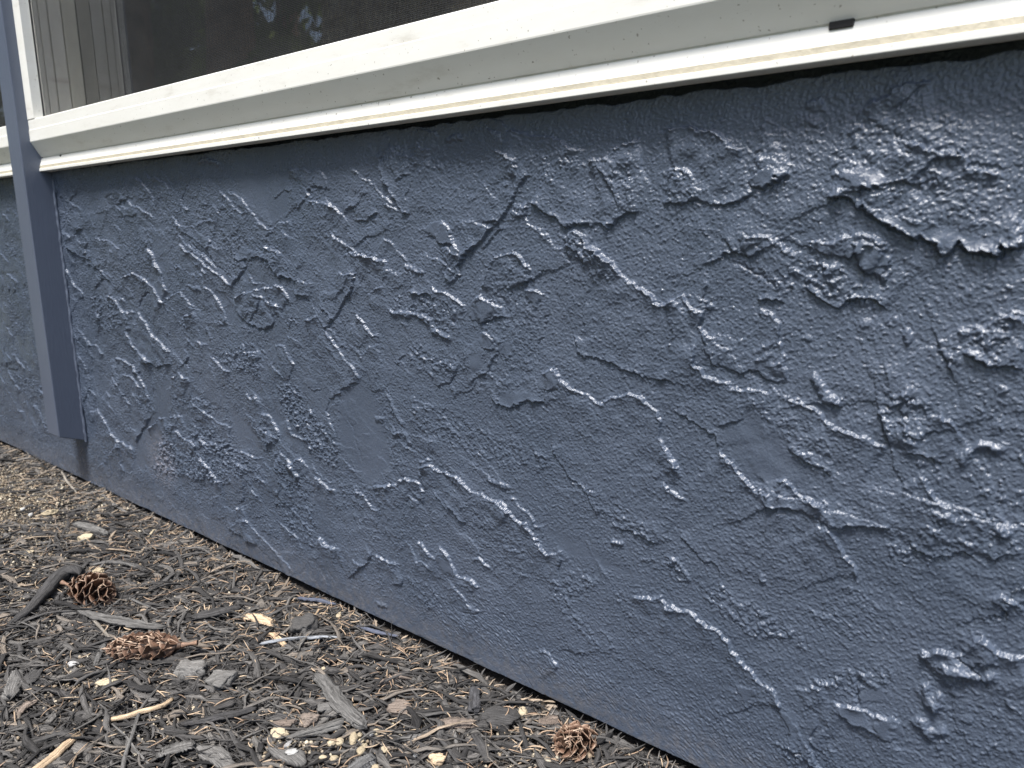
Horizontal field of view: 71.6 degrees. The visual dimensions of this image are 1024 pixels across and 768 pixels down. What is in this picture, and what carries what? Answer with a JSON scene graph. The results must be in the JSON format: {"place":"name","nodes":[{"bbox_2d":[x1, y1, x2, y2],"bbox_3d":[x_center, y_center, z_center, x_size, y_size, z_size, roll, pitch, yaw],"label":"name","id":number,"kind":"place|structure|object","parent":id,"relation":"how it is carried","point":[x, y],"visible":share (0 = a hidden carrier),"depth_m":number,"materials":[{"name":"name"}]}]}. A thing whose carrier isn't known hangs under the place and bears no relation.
{"place":"outdoors","nodes":[
{"label":"outdoors","id":0,"kind":"place"},
{"bbox_2d":[0,441,699,767],"bbox_3d":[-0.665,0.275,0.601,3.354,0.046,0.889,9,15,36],"label":"bark mulch","id":1,"kind":"object","parent":0,"point":[61,607],"visible":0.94,"depth_m":0.66,"materials":[{"name":"brown wood"}]},
{"bbox_2d":[0,669,23,701],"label":"bark chunk","id":2,"kind":"object","parent":1,"relation":"on","point":[12,688],"visible":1,"depth_m":0.63,"materials":[{"name":"grey wood"}]},
{"bbox_2d":[12,699,37,718],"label":"bark strip","id":3,"kind":"object","parent":1,"relation":"on","point":[23,706],"visible":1,"depth_m":0.60,"materials":[{"name":"brown wood"}]},
{"bbox_2d":[23,667,43,684],"bbox_3d":[-0.436,0.267,0.646,0.015,0.007,0.027,-3,12,-12],"label":"bark chunk","id":4,"kind":"object","parent":1,"relation":"on","point":[36,673],"visible":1,"depth_m":0.64,"materials":[{"name":"grey wood"}]},
{"bbox_2d":[9,565,85,624],"bbox_3d":[-0.519,0.231,0.782,0.032,0.017,0.119,1,12,4],"label":"bark root","id":5,"kind":"object","parent":1,"relation":"on","point":[48,587],"visible":0.98,"depth_m":0.79,"materials":[{"name":"grey wood"}]},
{"bbox_2d":[41,509,58,515],"bbox_3d":[-0.667,0.185,1.026,0.024,0.010,0.013,0,12,0],"label":"wood chip","id":6,"kind":"object","parent":1,"relation":"on","point":[50,512],"visible":1,"depth_m":1.02,"materials":[{"name":"beige wood"}]},
{"bbox_2d":[19,730,84,746],"bbox_3d":[-0.366,0.282,0.567,0.047,0.005,0.013,-4,12,-17],"label":"bark strip","id":7,"kind":"object","parent":1,"relation":"on","point":[46,738],"visible":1,"depth_m":0.56,"materials":[{"name":"grey wood"}]},
{"bbox_2d":[32,730,84,767],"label":"stick","id":8,"kind":"object","parent":1,"relation":"on","point":[59,750],"visible":1,"depth_m":0.55,"materials":[{"name":"beige wood"}]},
{"bbox_2d":[61,471,76,492],"bbox_3d":[-0.721,0.157,1.151,0.005,0.003,0.142,-10,15,-39],"label":"twig","id":9,"kind":"object","parent":1,"relation":"on","point":[67,481],"visible":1,"depth_m":1.15,"materials":[{"name":"beige wood"}]},
{"bbox_2d":[68,661,79,666],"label":"pebble","id":10,"kind":"object","parent":1,"relation":"on","point":[70,664],"visible":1,"depth_m":0.67,"materials":[{"name":"white stone"}]},
{"bbox_2d":[77,533,93,541],"bbox_3d":[-0.565,0.203,0.938,0.022,0.010,0.015,0,12,0],"label":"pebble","id":11,"kind":"object","parent":1,"relation":"on","point":[90,536],"visible":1,"depth_m":0.93,"materials":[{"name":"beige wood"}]},
{"bbox_2d":[60,572,116,606],"bbox_3d":[-0.465,0.227,0.784,0.071,0.042,0.044,9,15,36],"label":"pine cone","id":12,"kind":"object","parent":1,"relation":"on","point":[101,587],"visible":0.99,"depth_m":0.78,"materials":[{"name":"brown plant"}]},
{"bbox_2d":[72,521,109,535],"bbox_3d":[-0.574,0.197,0.968,0.080,0.008,0.014,7,14,30],"label":"twig","id":13,"kind":"object","parent":1,"relation":"on","point":[86,526],"visible":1,"depth_m":0.96,"materials":[{"name":"grey wood"}]},
{"bbox_2d":[80,607,113,641],"bbox_3d":[-0.425,0.247,0.729,0.114,0.004,0.006,10,15,40],"label":"twig","id":14,"kind":"object","parent":1,"relation":"on","point":[99,626],"visible":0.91,"depth_m":0.72,"materials":[{"name":"grey wood"}]},
{"bbox_2d":[92,567,103,572],"bbox_3d":[-0.498,0.225,0.852,0.016,0.006,0.012,0,12,0],"label":"wood chip","id":15,"kind":"object","parent":1,"relation":"on","point":[98,569],"visible":0.73,"depth_m":0.85,"materials":[{"name":"beige wood"}]},
{"bbox_2d":[92,638,108,665],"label":"bark strip","id":16,"kind":"object","parent":1,"relation":"on","point":[98,655],"visible":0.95,"depth_m":0.68,"materials":[{"name":"grey wood"}]},
{"bbox_2d":[95,678,118,686],"bbox_3d":[-0.363,0.268,0.636,0.021,0.004,0.011,0,12,0],"label":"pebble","id":17,"kind":"object","parent":1,"relation":"on","point":[105,681],"visible":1,"depth_m":0.64,"materials":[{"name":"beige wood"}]},
{"bbox_2d":[105,600,120,611],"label":"twig","id":18,"kind":"object","parent":1,"relation":"on","point":[109,608],"visible":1,"depth_m":0.76,"materials":[{"name":"grey wood"}]},
{"bbox_2d":[90,560,146,570],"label":"bark strip","id":19,"kind":"object","parent":1,"relation":"on","point":[117,562],"visible":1,"depth_m":0.87,"materials":[{"name":"grey wood"}]},
{"bbox_2d":[77,609,166,630],"bbox_3d":[-0.410,0.243,0.733,0.122,0.006,0.021,4,12,17],"label":"bark strip","id":20,"kind":"object","parent":1,"relation":"on","point":[126,622],"visible":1,"depth_m":0.73,"materials":[{"name":"grey wood"}]},
{"bbox_2d":[111,723,148,763],"bbox_3d":[-0.300,0.283,0.559,0.077,0.003,0.005,9,15,36],"label":"twig","id":21,"kind":"object","parent":1,"relation":"on","point":[135,749],"visible":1,"depth_m":0.56,"materials":[{"name":"grey wood"}]},
{"bbox_2d":[102,697,173,721],"bbox_3d":[-0.314,0.275,0.595,0.058,0.006,0.012,-8,14,-34],"label":"twig","id":22,"kind":"object","parent":1,"relation":"on","point":[141,711],"visible":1,"depth_m":0.59,"materials":[{"name":"beige wood"}]},
{"bbox_2d":[128,597,157,610],"bbox_3d":[-0.401,0.239,0.770,0.055,0.003,0.008,9,15,36],"label":"twig","id":23,"kind":"object","parent":1,"relation":"on","point":[136,601],"visible":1,"depth_m":0.77,"materials":[{"name":"grey wood"}]},
{"bbox_2d":[120,674,168,767],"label":"twig","id":24,"kind":"object","parent":1,"relation":"on","point":[126,752],"visible":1,"depth_m":0.57,"materials":[{"name":"grey wood"}]},
{"bbox_2d":[100,629,197,663],"bbox_3d":[-0.344,0.250,0.676,0.086,0.031,0.031,-1,12,-6],"label":"pine cone","id":25,"kind":"object","parent":1,"relation":"on","point":[150,645],"visible":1,"depth_m":0.67,"materials":[{"name":"brown plant"}]},
{"bbox_2d":[155,740,199,757],"bbox_3d":[-0.260,0.283,0.551,0.032,0.005,0.014,-6,13,-25],"label":"bark strip","id":26,"kind":"object","parent":1,"relation":"on","point":[176,747],"visible":1,"depth_m":0.55,"materials":[{"name":"grey wood"}]},
{"bbox_2d":[173,659,207,682],"bbox_3d":[-0.295,0.263,0.652,0.033,0.017,0.023,0,12,0],"label":"bark chunk","id":27,"kind":"object","parent":1,"relation":"on","point":[184,668],"visible":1,"depth_m":0.65,"materials":[{"name":"grey wood"}]},
{"bbox_2d":[195,745,234,767],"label":"bark chip","id":28,"kind":"object","parent":1,"relation":"on","point":[217,753],"visible":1,"depth_m":0.54,"materials":[{"name":"grey wood"}]},
{"bbox_2d":[189,605,244,621],"bbox_3d":[-0.310,0.241,0.747,0.058,0.010,0.019,-7,14,-32],"label":"bark strip","id":29,"kind":"object","parent":1,"relation":"on","point":[209,614],"visible":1,"depth_m":0.74,"materials":[{"name":"grey wood"}]},
{"bbox_2d":[178,706,258,726],"bbox_3d":[-0.244,0.277,0.590,0.063,0.005,0.012,-5,13,-22],"label":"bark strip","id":30,"kind":"object","parent":1,"relation":"on","point":[219,716],"visible":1,"depth_m":0.59,"materials":[{"name":"grey wood"}]},
{"bbox_2d":[204,669,237,690],"bbox_3d":[-0.261,0.265,0.636,0.025,0.014,0.023,7,14,31],"label":"bark chunk","id":31,"kind":"object","parent":1,"relation":"on","point":[219,679],"visible":1,"depth_m":0.63,"materials":[{"name":"grey wood"}]},
{"bbox_2d":[225,724,246,760],"bbox_3d":[-0.220,0.283,0.562,0.004,0.004,0.054,-9,15,-37],"label":"bark strip","id":32,"kind":"object","parent":1,"relation":"on","point":[232,737],"visible":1,"depth_m":0.56,"materials":[{"name":"grey wood"}]},
{"bbox_2d":[241,613,277,626],"bbox_3d":[-0.264,0.245,0.742,0.048,0.005,0.014,5,13,21],"label":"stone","id":33,"kind":"object","parent":1,"relation":"on","point":[261,618],"visible":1,"depth_m":0.74,"materials":[{"name":"beige stone"}]},
{"bbox_2d":[269,632,286,646],"bbox_3d":[-0.233,0.253,0.706,0.008,0.003,0.037,-10,15,-40],"label":"wood chip","id":34,"kind":"object","parent":1,"relation":"on","point":[282,643],"visible":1,"depth_m":0.71,"materials":[{"name":"beige wood"}]},
{"bbox_2d":[268,727,289,739],"bbox_3d":[-0.188,0.282,0.572,0.015,0.006,0.015,10,15,39],"label":"pebble","id":35,"kind":"object","parent":1,"relation":"on","point":[283,731],"visible":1,"depth_m":0.57,"materials":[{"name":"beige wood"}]},
{"bbox_2d":[273,719,296,726],"bbox_3d":[-0.188,0.279,0.583,0.022,0.006,0.010,0,12,0],"label":"bark chunk","id":36,"kind":"object","parent":1,"relation":"on","point":[285,722],"visible":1,"depth_m":0.58,"materials":[{"name":"wood"}]},
{"bbox_2d":[268,741,306,767],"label":"bark chip","id":37,"kind":"object","parent":1,"relation":"on","point":[294,757],"visible":1,"depth_m":0.54,"materials":[{"name":"grey wood"}]},
{"bbox_2d":[278,641,317,651],"bbox_3d":[-0.209,0.256,0.695,0.041,0.003,0.003,-6,13,-26],"label":"twig","id":38,"kind":"object","parent":1,"relation":"on","point":[302,644],"visible":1,"depth_m":0.70,"materials":[{"name":"brown wood"}]},
{"bbox_2d":[260,635,336,644],"bbox_3d":[-0.211,0.253,0.705,0.079,0.005,0.006,-2,12,-8],"label":"painted stick","id":39,"kind":"object","parent":1,"relation":"on","point":[285,639],"visible":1,"depth_m":0.70,"materials":[{"name":"paint"}]},
{"bbox_2d":[289,612,318,634],"bbox_3d":[-0.212,0.247,0.728,0.029,0.018,0.034,0,12,0],"label":"bark chunk","id":40,"kind":"object","parent":1,"relation":"on","point":[303,624],"visible":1,"depth_m":0.72,"materials":[{"name":"grey stone"}]},
{"bbox_2d":[299,712,319,726],"bbox_3d":[-0.168,0.277,0.586,0.016,0.009,0.015,7,14,31],"label":"bark chunk","id":41,"kind":"object","parent":1,"relation":"on","point":[307,719],"visible":1,"depth_m":0.58,"materials":[{"name":"beige stone"}]},
{"bbox_2d":[283,717,344,741],"bbox_3d":[-0.158,0.279,0.573,0.053,0.006,0.013,-5,13,-22],"label":"bark strip","id":42,"kind":"object","parent":1,"relation":"on","point":[330,726],"visible":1,"depth_m":0.57,"materials":[{"name":"grey wood"}]},
{"bbox_2d":[297,596,336,604],"bbox_3d":[-0.214,0.237,0.778,0.053,0.004,0.007,4,12,19],"label":"painted sliver","id":43,"kind":"object","parent":1,"relation":"on","point":[315,599],"visible":1,"depth_m":0.78,"materials":[{"name":"blue wood"}]},
{"bbox_2d":[0,453,645,767],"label":"grit","id":44,"kind":"object","parent":1,"relation":"on","point":[23,502],"visible":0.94,"depth_m":0.89,"materials":[{"name":"grey gravel"}]},
{"bbox_2d":[316,702,331,713],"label":"bark chunk","id":45,"kind":"object","parent":1,"relation":"on","point":[324,708],"visible":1,"depth_m":0.60,"materials":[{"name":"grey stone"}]},
{"bbox_2d":[327,740,335,746],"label":"pebble","id":46,"kind":"object","parent":1,"relation":"on","point":[330,743],"visible":1,"depth_m":0.56,"materials":[{"name":"beige stone"}]},
{"bbox_2d":[0,443,668,767],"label":"dry needles","id":47,"kind":"object","parent":1,"relation":"on","point":[347,647],"visible":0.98,"depth_m":0.69,"materials":[{"name":"brown plant"}]},
{"bbox_2d":[330,755,338,760],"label":"pebble","id":48,"kind":"object","parent":1,"relation":"on","point":[333,757],"visible":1,"depth_m":0.54,"materials":[{"name":"beige stone"}]},
{"bbox_2d":[312,670,367,729],"bbox_3d":[-0.151,0.269,0.609,0.018,0.006,0.103,-9,15,-37],"label":"bark plank","id":49,"kind":"object","parent":1,"relation":"on","point":[340,702],"visible":1,"depth_m":0.60,"materials":[{"name":"grey wood"}]},
{"bbox_2d":[336,737,343,746],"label":"pebble","id":50,"kind":"object","parent":1,"relation":"on","point":[340,742],"visible":1,"depth_m":0.56,"materials":[{"name":"beige stone"}]},
{"bbox_2d":[349,732,357,744],"bbox_3d":[-0.126,0.282,0.564,0.007,0.006,0.012,0,12,0],"label":"pebble","id":51,"kind":"object","parent":1,"relation":"on","point":[353,737],"visible":1,"depth_m":0.56,"materials":[{"name":"beige stone"}]},
{"bbox_2d":[356,746,365,754],"bbox_3d":[-0.117,0.284,0.550,0.007,0.006,0.009,0,12,0],"label":"pebble","id":52,"kind":"object","parent":1,"relation":"on","point":[360,750],"visible":1,"depth_m":0.55,"materials":[{"name":"beige stone"}]},
{"bbox_2d":[347,752,376,767],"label":"bark chunk","id":53,"kind":"object","parent":1,"relation":"on","point":[367,761],"visible":1,"depth_m":0.53,"materials":[{"name":"grey wood"}]},
{"bbox_2d":[357,625,397,636],"bbox_3d":[-0.137,0.249,0.715,0.049,0.003,0.007,4,13,20],"label":"painted sliver","id":54,"kind":"object","parent":1,"relation":"on","point":[371,630],"visible":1,"depth_m":0.71,"materials":[{"name":"blue wood"}]},
{"bbox_2d":[381,746,387,752],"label":"pebble","id":55,"kind":"object","parent":1,"relation":"on","point":[383,749],"visible":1,"depth_m":0.55,"materials":[{"name":"beige stone"}]},
{"bbox_2d":[376,673,411,686],"bbox_3d":[-0.106,0.267,0.643,0.037,0.004,0.011,-3,12,-16],"label":"twig","id":56,"kind":"object","parent":1,"relation":"on","point":[402,677],"visible":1,"depth_m":0.64,"materials":[{"name":"wood"}]},
{"bbox_2d":[386,699,414,715],"bbox_3d":[-0.094,0.275,0.601,0.024,0.009,0.016,0,12,0],"label":"bark chip","id":57,"kind":"object","parent":1,"relation":"on","point":[396,705],"visible":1,"depth_m":0.60,"materials":[{"name":"brown wood"}]},
{"bbox_2d":[395,732,432,741],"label":"bark strip","id":58,"kind":"object","parent":1,"relation":"on","point":[413,736],"visible":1,"depth_m":0.56,"materials":[{"name":"grey wood"}]},
{"bbox_2d":[395,709,466,720],"bbox_3d":[-0.066,0.277,0.594,0.064,0.006,0.008,-3,12,-13],"label":"bark strip","id":59,"kind":"object","parent":1,"relation":"on","point":[427,714],"visible":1,"depth_m":0.59,"materials":[{"name":"grey wood"}]},
{"bbox_2d":[428,753,445,765],"bbox_3d":[-0.057,0.287,0.542,0.014,0.007,0.011,0,12,0],"label":"pebble","id":60,"kind":"object","parent":1,"relation":"on","point":[437,759],"visible":1,"depth_m":0.54,"materials":[{"name":"beige stone"}]},
{"bbox_2d":[429,728,464,767],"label":"bark strip","id":61,"kind":"object","parent":1,"relation":"on","point":[451,753],"visible":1,"depth_m":0.55,"materials":[{"name":"grey wood"}]},
{"bbox_2d":[453,729,457,749],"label":"bark strip","id":62,"kind":"object","parent":1,"relation":"on","point":[455,740],"visible":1,"depth_m":0.56,"materials":[{"name":"grey wood"}]},
{"bbox_2d":[436,716,475,729],"bbox_3d":[-0.045,0.278,0.583,0.035,0.008,0.015,-3,12,-13],"label":"bark chunk","id":63,"kind":"object","parent":1,"relation":"on","point":[463,725],"visible":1,"depth_m":0.58,"materials":[{"name":"brown wood"}]},
{"bbox_2d":[467,684,481,713],"bbox_3d":[-0.033,0.271,0.613,0.012,0.004,0.043,-1,12,-3],"label":"bark chip","id":64,"kind":"object","parent":1,"relation":"on","point":[474,705],"visible":1,"depth_m":0.61,"materials":[{"name":"grey wood"}]},
{"bbox_2d":[471,732,491,762],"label":"bark strip","id":65,"kind":"object","parent":1,"relation":"on","point":[479,741],"visible":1,"depth_m":0.56,"materials":[{"name":"grey wood"}]},
{"bbox_2d":[478,706,520,730],"bbox_3d":[-0.009,0.278,0.592,0.034,0.010,0.026,-8,14,-34],"label":"bark chip","id":66,"kind":"object","parent":1,"relation":"on","point":[491,714],"visible":1,"depth_m":0.59,"materials":[{"name":"grey wood"}]},
{"bbox_2d":[518,706,526,714],"bbox_3d":[0.009,0.277,0.600,0.008,0.006,0.010,0,12,0],"label":"pebble","id":67,"kind":"object","parent":1,"relation":"on","point":[523,711],"visible":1,"depth_m":0.60,"materials":[{"name":"beige stone"}]},
{"bbox_2d":[536,714,562,727],"bbox_3d":[0.031,0.279,0.586,0.023,0.007,0.012,-1,12,-3],"label":"bark chunk","id":68,"kind":"object","parent":1,"relation":"on","point":[548,719],"visible":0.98,"depth_m":0.58,"materials":[{"name":"brown wood"}]},
{"bbox_2d":[546,719,597,762],"bbox_3d":[0.049,0.278,0.555,0.041,0.035,0.037,-3,12,-15],"label":"pine cone","id":69,"kind":"object","parent":1,"relation":"on","point":[571,739],"visible":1,"depth_m":0.55,"materials":[{"name":"brown plant"}]},
{"label":"ground","id":70,"kind":"structure","parent":0,"visible":0},
{"bbox_2d":[0,0,1023,767],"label":"wall","id":71,"kind":"structure","parent":70,"relation":"on","point":[650,372],"depth_m":0.53,"materials":[{"name":"paint"}]},
{"bbox_2d":[0,87,12,178],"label":"window","id":72,"kind":"structure","parent":71,"relation":"in","point":[5,161],"depth_m":1.09,"materials":[{"name":"white plastic"}]},
{"bbox_2d":[12,0,1023,171],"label":"window","id":73,"kind":"structure","parent":71,"relation":"in","point":[104,81],"depth_m":0.59,"materials":[{"name":"white plastic"}]}
]}

